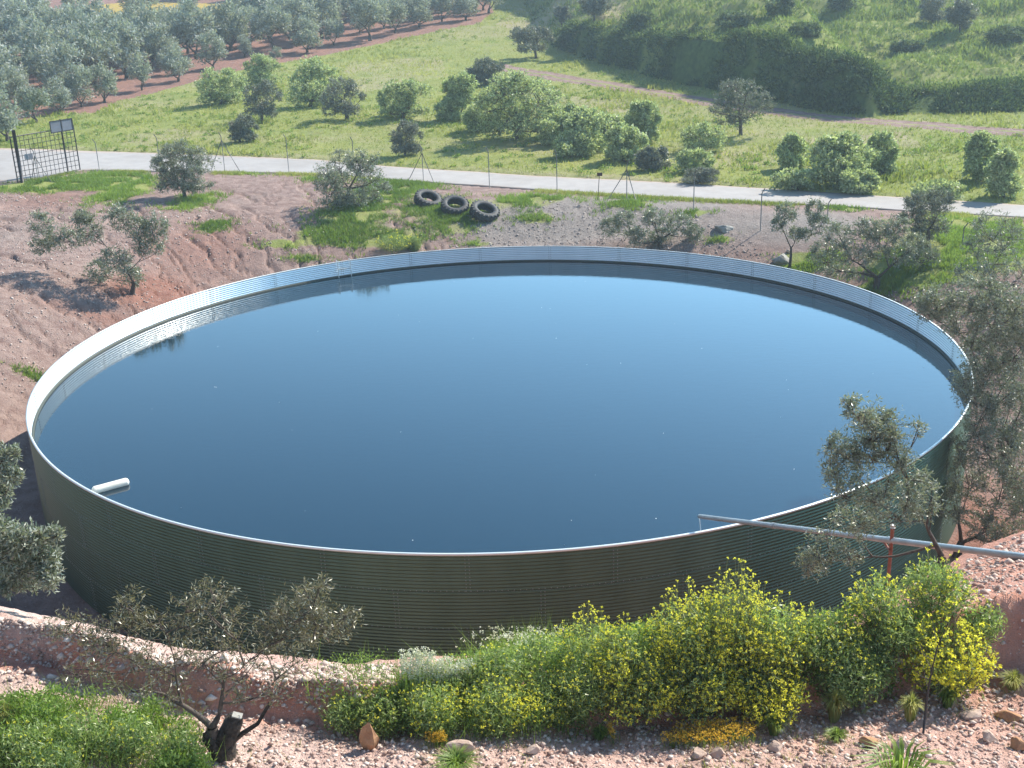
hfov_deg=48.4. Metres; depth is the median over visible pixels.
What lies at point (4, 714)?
grass tuft
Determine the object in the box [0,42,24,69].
olive tree
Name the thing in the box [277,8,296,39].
olive tree
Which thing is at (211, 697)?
clods
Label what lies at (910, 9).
bank grass
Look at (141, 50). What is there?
olive tree
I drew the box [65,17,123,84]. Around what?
olive tree
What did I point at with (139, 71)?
olive tree
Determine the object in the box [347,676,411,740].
mustard plant
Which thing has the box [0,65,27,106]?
olive tree
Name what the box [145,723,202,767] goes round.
mustard plant
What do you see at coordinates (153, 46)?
olive tree
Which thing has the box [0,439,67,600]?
olive tree
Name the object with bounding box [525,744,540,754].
stone
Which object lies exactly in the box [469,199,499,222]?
tractor tyre
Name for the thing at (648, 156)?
leafy bush
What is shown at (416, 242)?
mustard plant
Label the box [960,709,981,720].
stone
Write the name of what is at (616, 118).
leafy bush
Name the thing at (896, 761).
grass tuft
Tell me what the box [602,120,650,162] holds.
leafy bush
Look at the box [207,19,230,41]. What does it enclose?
olive tree
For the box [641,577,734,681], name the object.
mustard plant
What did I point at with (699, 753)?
stone
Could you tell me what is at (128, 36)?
olive tree
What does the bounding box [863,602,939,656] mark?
mustard plant
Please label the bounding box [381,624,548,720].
daisies stalks
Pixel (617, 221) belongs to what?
olive tree
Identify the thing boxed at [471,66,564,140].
leafy bush
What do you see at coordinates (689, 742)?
orange flower mat stalks
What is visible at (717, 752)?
stone
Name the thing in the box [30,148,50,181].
fence post
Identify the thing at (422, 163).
fence post
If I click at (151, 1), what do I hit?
olive tree
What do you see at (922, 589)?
mustard plant
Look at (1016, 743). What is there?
stone
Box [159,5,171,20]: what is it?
olive tree
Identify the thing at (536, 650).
mustard plant
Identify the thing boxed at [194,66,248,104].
leafy bush
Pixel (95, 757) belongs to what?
weed stems
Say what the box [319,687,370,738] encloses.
mustard plant
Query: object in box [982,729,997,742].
stone
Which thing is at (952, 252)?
slope weeds
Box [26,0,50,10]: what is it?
olive tree
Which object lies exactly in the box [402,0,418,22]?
olive tree
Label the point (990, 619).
mustard plant
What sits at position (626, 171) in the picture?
fence post
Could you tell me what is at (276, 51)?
olive tree
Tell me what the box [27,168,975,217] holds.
verge grass
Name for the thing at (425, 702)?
mustard plant
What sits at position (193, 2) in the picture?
olive tree
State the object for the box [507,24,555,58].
olive tree
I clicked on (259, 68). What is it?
leafy bush
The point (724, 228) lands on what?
boulder
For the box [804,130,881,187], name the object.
leafy bush
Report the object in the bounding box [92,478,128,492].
pipe
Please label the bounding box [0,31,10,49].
olive tree
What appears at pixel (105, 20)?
olive tree
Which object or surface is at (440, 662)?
daisies
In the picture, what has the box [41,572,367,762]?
olive tree
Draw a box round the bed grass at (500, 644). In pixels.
[296,610,638,743]
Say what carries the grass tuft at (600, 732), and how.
on the ground at (280, 200)
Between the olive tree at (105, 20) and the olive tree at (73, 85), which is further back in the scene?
the olive tree at (105, 20)
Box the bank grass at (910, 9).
[524,0,1023,87]
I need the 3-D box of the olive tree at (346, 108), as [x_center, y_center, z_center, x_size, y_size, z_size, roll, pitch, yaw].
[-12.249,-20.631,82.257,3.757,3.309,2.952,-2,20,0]
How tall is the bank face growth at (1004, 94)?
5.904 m
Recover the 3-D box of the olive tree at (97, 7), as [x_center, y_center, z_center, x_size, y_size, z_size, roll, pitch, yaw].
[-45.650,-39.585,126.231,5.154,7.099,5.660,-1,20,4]
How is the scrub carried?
on the ground at (280, 200)
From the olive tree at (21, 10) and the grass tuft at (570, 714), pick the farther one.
the olive tree at (21, 10)
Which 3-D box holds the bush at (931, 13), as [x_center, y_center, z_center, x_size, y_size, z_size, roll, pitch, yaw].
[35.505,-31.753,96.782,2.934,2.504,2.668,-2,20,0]
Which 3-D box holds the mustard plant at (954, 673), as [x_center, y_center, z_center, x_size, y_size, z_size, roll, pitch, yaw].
[4.270,2.595,11.245,1.042,1.125,1.095,-2,20,0]
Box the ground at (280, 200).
[0,0,1023,767]
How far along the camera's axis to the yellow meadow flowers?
10.76 m
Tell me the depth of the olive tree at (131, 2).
149.40 m
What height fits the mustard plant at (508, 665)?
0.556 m
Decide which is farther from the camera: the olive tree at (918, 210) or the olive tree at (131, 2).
the olive tree at (131, 2)
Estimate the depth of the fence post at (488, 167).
59.89 m
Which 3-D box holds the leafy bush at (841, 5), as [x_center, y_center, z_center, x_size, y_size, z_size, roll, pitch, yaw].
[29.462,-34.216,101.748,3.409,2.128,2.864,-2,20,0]
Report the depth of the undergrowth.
11.23 m
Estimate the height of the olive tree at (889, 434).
2.871 m
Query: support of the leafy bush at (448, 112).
on the ground at (280, 200)
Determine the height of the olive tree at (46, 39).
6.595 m
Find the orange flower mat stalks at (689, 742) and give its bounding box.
[419,716,760,751]
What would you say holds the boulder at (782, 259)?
on the ground at (280, 200)
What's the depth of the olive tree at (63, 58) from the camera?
96.52 m
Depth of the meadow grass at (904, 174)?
78.07 m
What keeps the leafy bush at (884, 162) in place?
on the ground at (280, 200)
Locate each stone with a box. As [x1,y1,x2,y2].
[359,722,378,750]
[445,739,475,751]
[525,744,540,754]
[693,747,706,759]
[711,747,724,758]
[768,740,782,752]
[859,736,877,746]
[891,737,907,748]
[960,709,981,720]
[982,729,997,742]
[994,710,1021,722]
[1010,736,1023,749]
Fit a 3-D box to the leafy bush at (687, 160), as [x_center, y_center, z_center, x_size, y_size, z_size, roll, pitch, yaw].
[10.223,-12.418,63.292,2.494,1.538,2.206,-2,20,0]
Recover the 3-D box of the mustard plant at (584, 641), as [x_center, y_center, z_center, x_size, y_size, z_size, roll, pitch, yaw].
[0.778,2.581,11.199,0.810,0.978,0.816,17,27,42]
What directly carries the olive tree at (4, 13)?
on the ground at (280, 200)
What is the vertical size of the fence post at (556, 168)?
2.437 m
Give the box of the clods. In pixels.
[0,534,1023,726]
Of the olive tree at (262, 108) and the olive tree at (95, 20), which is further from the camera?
the olive tree at (95, 20)
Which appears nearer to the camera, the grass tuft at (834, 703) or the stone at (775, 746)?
the stone at (775, 746)
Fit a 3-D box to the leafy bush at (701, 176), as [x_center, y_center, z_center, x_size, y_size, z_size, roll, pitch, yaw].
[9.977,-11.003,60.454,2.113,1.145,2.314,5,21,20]
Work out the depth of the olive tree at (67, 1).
162.43 m
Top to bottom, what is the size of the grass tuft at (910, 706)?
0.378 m
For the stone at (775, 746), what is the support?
on the ground at (280, 200)
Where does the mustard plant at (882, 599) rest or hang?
on the ground at (280, 200)
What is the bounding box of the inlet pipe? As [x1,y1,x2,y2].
[698,514,1023,559]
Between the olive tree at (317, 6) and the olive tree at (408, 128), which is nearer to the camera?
the olive tree at (408, 128)
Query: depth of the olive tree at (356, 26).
132.04 m
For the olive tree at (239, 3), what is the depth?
133.16 m
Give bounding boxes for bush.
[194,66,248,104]
[240,51,282,85]
[286,55,339,106]
[375,78,433,118]
[433,96,467,120]
[441,70,479,119]
[461,101,501,132]
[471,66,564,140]
[534,110,576,145]
[546,102,578,120]
[553,129,599,156]
[556,32,572,49]
[562,104,613,151]
[598,114,627,135]
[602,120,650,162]
[621,9,654,31]
[622,98,663,142]
[633,144,671,171]
[675,147,715,171]
[679,120,731,150]
[679,165,721,183]
[688,24,709,34]
[714,9,756,27]
[764,0,795,17]
[769,166,820,190]
[774,131,807,168]
[787,20,822,38]
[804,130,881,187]
[826,0,860,10]
[838,165,882,193]
[865,129,900,174]
[889,38,925,54]
[909,178,967,201]
[916,0,945,22]
[961,130,1002,181]
[982,24,1023,43]
[983,147,1023,197]
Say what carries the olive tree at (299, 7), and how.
on the ground at (280, 200)
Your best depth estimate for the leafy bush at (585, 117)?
67.93 m
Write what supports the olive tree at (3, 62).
on the ground at (280, 200)
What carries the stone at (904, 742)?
on the ground at (280, 200)
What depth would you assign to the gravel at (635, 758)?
10.78 m
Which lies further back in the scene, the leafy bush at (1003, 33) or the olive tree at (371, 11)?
the olive tree at (371, 11)
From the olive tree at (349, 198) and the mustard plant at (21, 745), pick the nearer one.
the mustard plant at (21, 745)
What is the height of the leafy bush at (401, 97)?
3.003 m
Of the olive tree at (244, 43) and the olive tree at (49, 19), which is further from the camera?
the olive tree at (49, 19)
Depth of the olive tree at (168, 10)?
120.96 m
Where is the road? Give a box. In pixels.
[0,148,1023,217]
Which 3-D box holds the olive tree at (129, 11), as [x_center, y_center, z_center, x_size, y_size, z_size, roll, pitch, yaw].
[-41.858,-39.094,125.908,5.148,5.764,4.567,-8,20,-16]
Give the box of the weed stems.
[0,651,231,767]
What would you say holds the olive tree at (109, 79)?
on the ground at (280, 200)
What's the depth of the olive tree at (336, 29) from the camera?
124.04 m
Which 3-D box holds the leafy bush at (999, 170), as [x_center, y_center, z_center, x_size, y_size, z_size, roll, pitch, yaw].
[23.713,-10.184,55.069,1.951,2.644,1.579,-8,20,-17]
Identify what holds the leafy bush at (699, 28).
on the ground at (280, 200)
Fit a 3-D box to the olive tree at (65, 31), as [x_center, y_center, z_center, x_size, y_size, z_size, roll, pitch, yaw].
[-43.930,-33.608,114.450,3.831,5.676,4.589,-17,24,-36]
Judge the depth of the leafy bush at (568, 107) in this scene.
73.62 m
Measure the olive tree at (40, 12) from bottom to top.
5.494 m
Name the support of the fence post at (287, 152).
on the ground at (280, 200)
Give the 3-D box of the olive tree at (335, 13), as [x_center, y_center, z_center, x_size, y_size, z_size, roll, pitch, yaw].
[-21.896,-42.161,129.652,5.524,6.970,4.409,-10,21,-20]
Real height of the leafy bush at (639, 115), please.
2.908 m
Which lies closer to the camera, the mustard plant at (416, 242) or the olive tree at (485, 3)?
the mustard plant at (416, 242)
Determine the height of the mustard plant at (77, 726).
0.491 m
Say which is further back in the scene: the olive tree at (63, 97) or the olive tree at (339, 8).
the olive tree at (339, 8)
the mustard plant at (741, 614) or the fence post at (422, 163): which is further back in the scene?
the fence post at (422, 163)
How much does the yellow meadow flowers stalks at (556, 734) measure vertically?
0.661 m
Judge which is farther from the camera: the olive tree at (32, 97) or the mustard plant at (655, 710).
the olive tree at (32, 97)
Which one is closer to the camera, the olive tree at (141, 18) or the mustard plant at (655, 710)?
the mustard plant at (655, 710)
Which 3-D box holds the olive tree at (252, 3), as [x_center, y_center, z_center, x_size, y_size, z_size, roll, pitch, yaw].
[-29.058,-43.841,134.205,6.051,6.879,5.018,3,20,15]
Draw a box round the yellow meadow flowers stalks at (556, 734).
[424,670,594,746]
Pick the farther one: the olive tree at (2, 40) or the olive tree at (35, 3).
the olive tree at (35, 3)
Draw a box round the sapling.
[915,616,955,733]
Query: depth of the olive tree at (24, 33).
112.41 m
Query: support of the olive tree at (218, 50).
on the ground at (280, 200)
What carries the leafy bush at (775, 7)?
on the ground at (280, 200)
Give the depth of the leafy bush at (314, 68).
88.73 m
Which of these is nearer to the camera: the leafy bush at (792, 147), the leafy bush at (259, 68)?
the leafy bush at (792, 147)
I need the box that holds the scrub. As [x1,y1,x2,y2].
[525,0,1023,112]
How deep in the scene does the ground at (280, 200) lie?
53.37 m
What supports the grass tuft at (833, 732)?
on the ground at (280, 200)
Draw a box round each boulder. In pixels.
[714,225,733,232]
[772,253,788,264]
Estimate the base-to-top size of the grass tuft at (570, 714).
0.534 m
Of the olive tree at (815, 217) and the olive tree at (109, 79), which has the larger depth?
the olive tree at (109, 79)
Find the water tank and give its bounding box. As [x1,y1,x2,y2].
[26,246,972,663]
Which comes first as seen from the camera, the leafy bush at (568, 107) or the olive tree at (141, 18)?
the leafy bush at (568, 107)
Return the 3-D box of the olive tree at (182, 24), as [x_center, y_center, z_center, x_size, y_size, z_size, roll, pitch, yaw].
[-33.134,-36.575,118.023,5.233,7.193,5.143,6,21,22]
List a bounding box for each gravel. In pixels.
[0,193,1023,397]
[0,534,1023,767]
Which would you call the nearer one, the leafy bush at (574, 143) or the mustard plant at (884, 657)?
the mustard plant at (884, 657)
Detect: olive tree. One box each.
[0,0,23,13]
[0,0,40,37]
[0,8,15,25]
[0,14,31,48]
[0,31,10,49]
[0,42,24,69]
[0,47,29,93]
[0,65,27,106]
[0,80,23,140]
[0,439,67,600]
[8,12,56,49]
[12,22,74,76]
[13,83,54,122]
[18,0,51,18]
[22,45,68,91]
[23,198,170,294]
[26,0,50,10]
[35,37,94,96]
[36,4,60,24]
[39,5,78,33]
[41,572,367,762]
[43,75,73,112]
[48,3,94,36]
[54,21,81,61]
[58,0,97,27]
[59,62,94,106]
[60,0,90,3]
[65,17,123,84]
[72,48,108,71]
[77,0,119,27]
[83,14,108,36]
[83,59,118,102]
[89,8,127,63]
[98,17,151,78]
[108,3,140,27]
[117,0,144,13]
[119,34,145,57]
[122,1,173,61]
[125,7,169,27]
[125,54,154,90]
[139,22,180,61]
[143,0,159,10]
[149,138,220,196]
[155,3,165,16]
[155,42,188,69]
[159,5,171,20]
[159,43,194,81]
[163,0,202,53]
[165,0,221,58]
[177,0,199,11]
[192,29,228,68]
[206,0,251,50]
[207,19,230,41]
[218,0,249,24]
[226,112,260,142]
[232,5,263,46]
[236,33,253,56]
[241,0,284,27]
[242,78,283,119]
[244,0,294,50]
[244,4,261,39]
[268,45,281,58]
[277,0,321,36]
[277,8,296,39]
[289,15,323,52]
[296,0,332,21]
[301,0,343,37]
[311,147,392,209]
[317,74,366,119]
[320,16,345,44]
[330,0,347,17]
[341,0,351,13]
[345,0,391,40]
[348,9,367,33]
[378,0,391,28]
[379,0,409,33]
[387,119,423,155]
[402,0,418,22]
[405,0,433,26]
[428,0,455,21]
[449,0,479,19]
[465,55,504,84]
[474,0,489,9]
[482,0,504,12]
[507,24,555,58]
[553,4,571,26]
[577,0,612,21]
[596,206,705,249]
[704,76,776,135]
[768,198,831,267]
[791,390,945,583]
[806,212,942,290]
[895,185,956,248]
[908,272,1023,557]
[943,0,980,32]
[946,207,1023,315]
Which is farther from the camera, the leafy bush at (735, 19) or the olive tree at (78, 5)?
the olive tree at (78, 5)
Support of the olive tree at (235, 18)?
on the ground at (280, 200)
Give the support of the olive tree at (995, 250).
on the ground at (280, 200)
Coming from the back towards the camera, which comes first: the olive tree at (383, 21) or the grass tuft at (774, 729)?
the olive tree at (383, 21)
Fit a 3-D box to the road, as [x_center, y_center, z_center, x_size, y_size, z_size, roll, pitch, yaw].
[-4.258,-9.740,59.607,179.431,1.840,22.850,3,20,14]
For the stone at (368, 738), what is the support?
on the ground at (280, 200)
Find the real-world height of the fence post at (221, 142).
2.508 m
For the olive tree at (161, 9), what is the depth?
134.45 m
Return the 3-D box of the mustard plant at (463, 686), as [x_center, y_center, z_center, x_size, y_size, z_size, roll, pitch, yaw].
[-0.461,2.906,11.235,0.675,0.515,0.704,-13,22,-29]
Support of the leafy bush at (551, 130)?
on the ground at (280, 200)
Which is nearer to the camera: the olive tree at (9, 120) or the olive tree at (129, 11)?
the olive tree at (9, 120)
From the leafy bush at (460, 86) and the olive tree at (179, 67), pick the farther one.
the olive tree at (179, 67)
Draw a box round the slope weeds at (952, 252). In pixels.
[0,168,1023,381]
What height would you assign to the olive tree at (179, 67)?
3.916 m
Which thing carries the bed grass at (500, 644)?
on the ground at (280, 200)
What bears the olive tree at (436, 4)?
on the ground at (280, 200)
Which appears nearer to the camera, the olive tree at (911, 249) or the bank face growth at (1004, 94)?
the olive tree at (911, 249)
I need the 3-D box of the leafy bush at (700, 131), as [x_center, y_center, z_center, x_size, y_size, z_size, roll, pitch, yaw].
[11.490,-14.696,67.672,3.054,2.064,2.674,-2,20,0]
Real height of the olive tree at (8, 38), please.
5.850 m
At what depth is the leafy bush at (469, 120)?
76.53 m
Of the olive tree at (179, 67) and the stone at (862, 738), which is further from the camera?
the olive tree at (179, 67)
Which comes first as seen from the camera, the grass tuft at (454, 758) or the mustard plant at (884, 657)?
the grass tuft at (454, 758)
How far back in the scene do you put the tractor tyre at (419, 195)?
56.70 m
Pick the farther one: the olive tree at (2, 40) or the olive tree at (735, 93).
the olive tree at (2, 40)
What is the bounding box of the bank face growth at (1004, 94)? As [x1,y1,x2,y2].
[545,19,1023,114]
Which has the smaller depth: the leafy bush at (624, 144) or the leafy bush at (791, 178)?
the leafy bush at (791, 178)
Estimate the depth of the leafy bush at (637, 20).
102.40 m
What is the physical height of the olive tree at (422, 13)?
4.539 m
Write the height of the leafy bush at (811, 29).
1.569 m
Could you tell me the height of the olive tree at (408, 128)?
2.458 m
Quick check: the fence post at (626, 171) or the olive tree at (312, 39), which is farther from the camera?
the olive tree at (312, 39)
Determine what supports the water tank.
on the ground at (280, 200)
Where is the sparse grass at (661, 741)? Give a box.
[0,677,1023,767]
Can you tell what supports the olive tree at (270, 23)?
on the ground at (280, 200)
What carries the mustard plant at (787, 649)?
on the ground at (280, 200)
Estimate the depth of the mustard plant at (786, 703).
10.82 m
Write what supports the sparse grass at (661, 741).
on the ground at (280, 200)
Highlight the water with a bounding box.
[34,261,966,552]
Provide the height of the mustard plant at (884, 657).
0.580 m
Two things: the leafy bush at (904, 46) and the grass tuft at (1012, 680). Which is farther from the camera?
the leafy bush at (904, 46)
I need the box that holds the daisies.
[398,625,565,686]
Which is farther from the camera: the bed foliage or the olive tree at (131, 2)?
the olive tree at (131, 2)
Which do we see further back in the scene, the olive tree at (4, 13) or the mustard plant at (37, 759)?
the olive tree at (4, 13)
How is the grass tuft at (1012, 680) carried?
on the ground at (280, 200)
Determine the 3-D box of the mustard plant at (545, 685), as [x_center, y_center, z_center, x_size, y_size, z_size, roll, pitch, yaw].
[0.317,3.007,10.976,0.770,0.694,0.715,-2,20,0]
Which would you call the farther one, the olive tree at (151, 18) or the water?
the olive tree at (151, 18)
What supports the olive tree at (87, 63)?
on the ground at (280, 200)
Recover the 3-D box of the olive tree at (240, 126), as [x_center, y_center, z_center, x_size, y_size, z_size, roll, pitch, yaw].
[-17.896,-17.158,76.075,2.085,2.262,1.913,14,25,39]
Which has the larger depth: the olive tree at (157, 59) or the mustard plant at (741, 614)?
the olive tree at (157, 59)
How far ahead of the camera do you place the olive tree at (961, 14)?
91.33 m
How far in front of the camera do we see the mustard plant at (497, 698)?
10.75 m
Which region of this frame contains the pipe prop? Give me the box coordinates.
[883,524,895,591]
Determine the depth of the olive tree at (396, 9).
130.22 m
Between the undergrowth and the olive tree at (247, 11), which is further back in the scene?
the olive tree at (247, 11)
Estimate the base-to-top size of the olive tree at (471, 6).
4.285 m
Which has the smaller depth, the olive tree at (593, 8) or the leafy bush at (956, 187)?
the leafy bush at (956, 187)
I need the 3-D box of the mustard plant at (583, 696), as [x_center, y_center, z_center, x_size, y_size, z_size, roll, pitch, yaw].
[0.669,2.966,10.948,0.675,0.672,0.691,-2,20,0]
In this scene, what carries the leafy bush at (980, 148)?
on the ground at (280, 200)
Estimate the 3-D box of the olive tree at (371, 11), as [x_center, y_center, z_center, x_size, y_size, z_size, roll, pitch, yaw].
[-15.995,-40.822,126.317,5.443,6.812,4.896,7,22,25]
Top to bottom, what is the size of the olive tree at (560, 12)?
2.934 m
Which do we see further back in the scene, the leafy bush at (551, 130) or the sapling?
the leafy bush at (551, 130)
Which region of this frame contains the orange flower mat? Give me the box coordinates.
[425,716,755,744]
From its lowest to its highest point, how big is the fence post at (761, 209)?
2.097 m
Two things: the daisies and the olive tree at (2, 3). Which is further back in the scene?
the olive tree at (2, 3)
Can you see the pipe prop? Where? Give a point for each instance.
(890, 548)
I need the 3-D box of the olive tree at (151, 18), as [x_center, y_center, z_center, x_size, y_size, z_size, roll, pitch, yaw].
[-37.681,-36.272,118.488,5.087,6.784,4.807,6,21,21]
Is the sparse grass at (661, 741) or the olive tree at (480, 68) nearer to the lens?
the sparse grass at (661, 741)
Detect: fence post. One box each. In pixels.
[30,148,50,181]
[211,132,240,172]
[283,134,288,169]
[409,144,432,179]
[486,147,489,187]
[554,149,557,191]
[607,160,635,200]
[693,170,696,210]
[760,188,764,230]
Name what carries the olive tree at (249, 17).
on the ground at (280, 200)
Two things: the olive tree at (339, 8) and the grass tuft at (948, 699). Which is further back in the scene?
the olive tree at (339, 8)
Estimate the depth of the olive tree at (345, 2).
141.54 m
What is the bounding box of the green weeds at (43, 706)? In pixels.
[0,677,224,767]
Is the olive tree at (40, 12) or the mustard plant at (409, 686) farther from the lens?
the olive tree at (40, 12)
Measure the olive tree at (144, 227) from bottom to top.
4.062 m
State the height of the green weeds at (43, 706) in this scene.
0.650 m
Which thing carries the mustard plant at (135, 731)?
on the ground at (280, 200)
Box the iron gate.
[9,118,80,182]
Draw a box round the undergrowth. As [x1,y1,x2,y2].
[588,585,980,716]
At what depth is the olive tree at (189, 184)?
59.15 m
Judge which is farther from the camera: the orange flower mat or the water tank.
the water tank
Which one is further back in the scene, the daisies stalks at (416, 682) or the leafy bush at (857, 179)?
the leafy bush at (857, 179)
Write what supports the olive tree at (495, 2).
on the ground at (280, 200)
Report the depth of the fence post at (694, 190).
53.70 m
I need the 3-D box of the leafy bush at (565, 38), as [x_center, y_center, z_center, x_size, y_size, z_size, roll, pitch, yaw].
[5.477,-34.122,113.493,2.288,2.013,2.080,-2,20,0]
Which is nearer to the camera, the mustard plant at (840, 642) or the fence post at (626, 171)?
the mustard plant at (840, 642)
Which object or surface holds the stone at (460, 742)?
on the ground at (280, 200)
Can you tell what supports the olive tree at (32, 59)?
on the ground at (280, 200)
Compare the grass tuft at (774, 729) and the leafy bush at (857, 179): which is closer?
the grass tuft at (774, 729)
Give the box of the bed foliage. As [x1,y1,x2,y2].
[302,628,621,741]
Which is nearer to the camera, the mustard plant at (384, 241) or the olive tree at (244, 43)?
the mustard plant at (384, 241)
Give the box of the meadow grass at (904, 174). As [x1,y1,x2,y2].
[0,0,1023,202]
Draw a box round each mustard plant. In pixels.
[0,715,58,767]
[11,738,88,767]
[38,704,118,760]
[90,711,164,767]
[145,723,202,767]
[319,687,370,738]
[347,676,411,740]
[374,229,411,251]
[384,669,443,709]
[402,680,467,743]
[405,233,421,251]
[432,652,492,707]
[459,669,533,740]
[464,643,533,691]
[508,628,571,678]
[516,656,577,732]
[544,601,630,695]
[549,656,612,728]
[587,638,688,727]
[589,612,677,702]
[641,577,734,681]
[647,627,752,724]
[679,557,783,679]
[717,648,812,727]
[732,581,812,679]
[783,602,871,676]
[799,633,894,712]
[834,630,905,687]
[841,565,909,627]
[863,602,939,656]
[896,543,980,622]
[896,598,1001,703]
[957,592,1011,645]
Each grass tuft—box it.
[0,699,12,723]
[427,743,482,767]
[550,679,585,724]
[591,725,610,740]
[760,710,788,735]
[817,686,850,722]
[823,726,849,742]
[851,733,957,767]
[896,690,926,722]
[935,685,960,708]
[996,669,1023,690]
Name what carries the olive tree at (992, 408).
on the ground at (280, 200)
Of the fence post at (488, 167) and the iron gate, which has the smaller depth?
the fence post at (488, 167)
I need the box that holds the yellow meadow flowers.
[426,659,587,723]
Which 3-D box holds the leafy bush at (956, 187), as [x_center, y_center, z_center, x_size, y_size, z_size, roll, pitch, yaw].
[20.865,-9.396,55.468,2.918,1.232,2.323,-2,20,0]
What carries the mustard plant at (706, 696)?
on the ground at (280, 200)
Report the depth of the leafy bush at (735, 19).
91.18 m
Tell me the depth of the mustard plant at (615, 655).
10.91 m
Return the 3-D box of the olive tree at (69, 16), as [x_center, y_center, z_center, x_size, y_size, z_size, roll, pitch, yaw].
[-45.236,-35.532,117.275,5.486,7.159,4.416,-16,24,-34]
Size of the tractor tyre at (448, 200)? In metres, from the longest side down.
1.417 x 1.417 x 0.428 m
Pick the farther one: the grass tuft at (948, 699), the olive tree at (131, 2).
the olive tree at (131, 2)
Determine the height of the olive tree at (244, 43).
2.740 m
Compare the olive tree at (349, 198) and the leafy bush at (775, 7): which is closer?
the olive tree at (349, 198)
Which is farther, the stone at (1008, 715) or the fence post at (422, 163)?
the fence post at (422, 163)
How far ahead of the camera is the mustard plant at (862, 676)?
10.99 m
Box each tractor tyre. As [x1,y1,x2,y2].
[414,188,441,206]
[440,194,468,215]
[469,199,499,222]

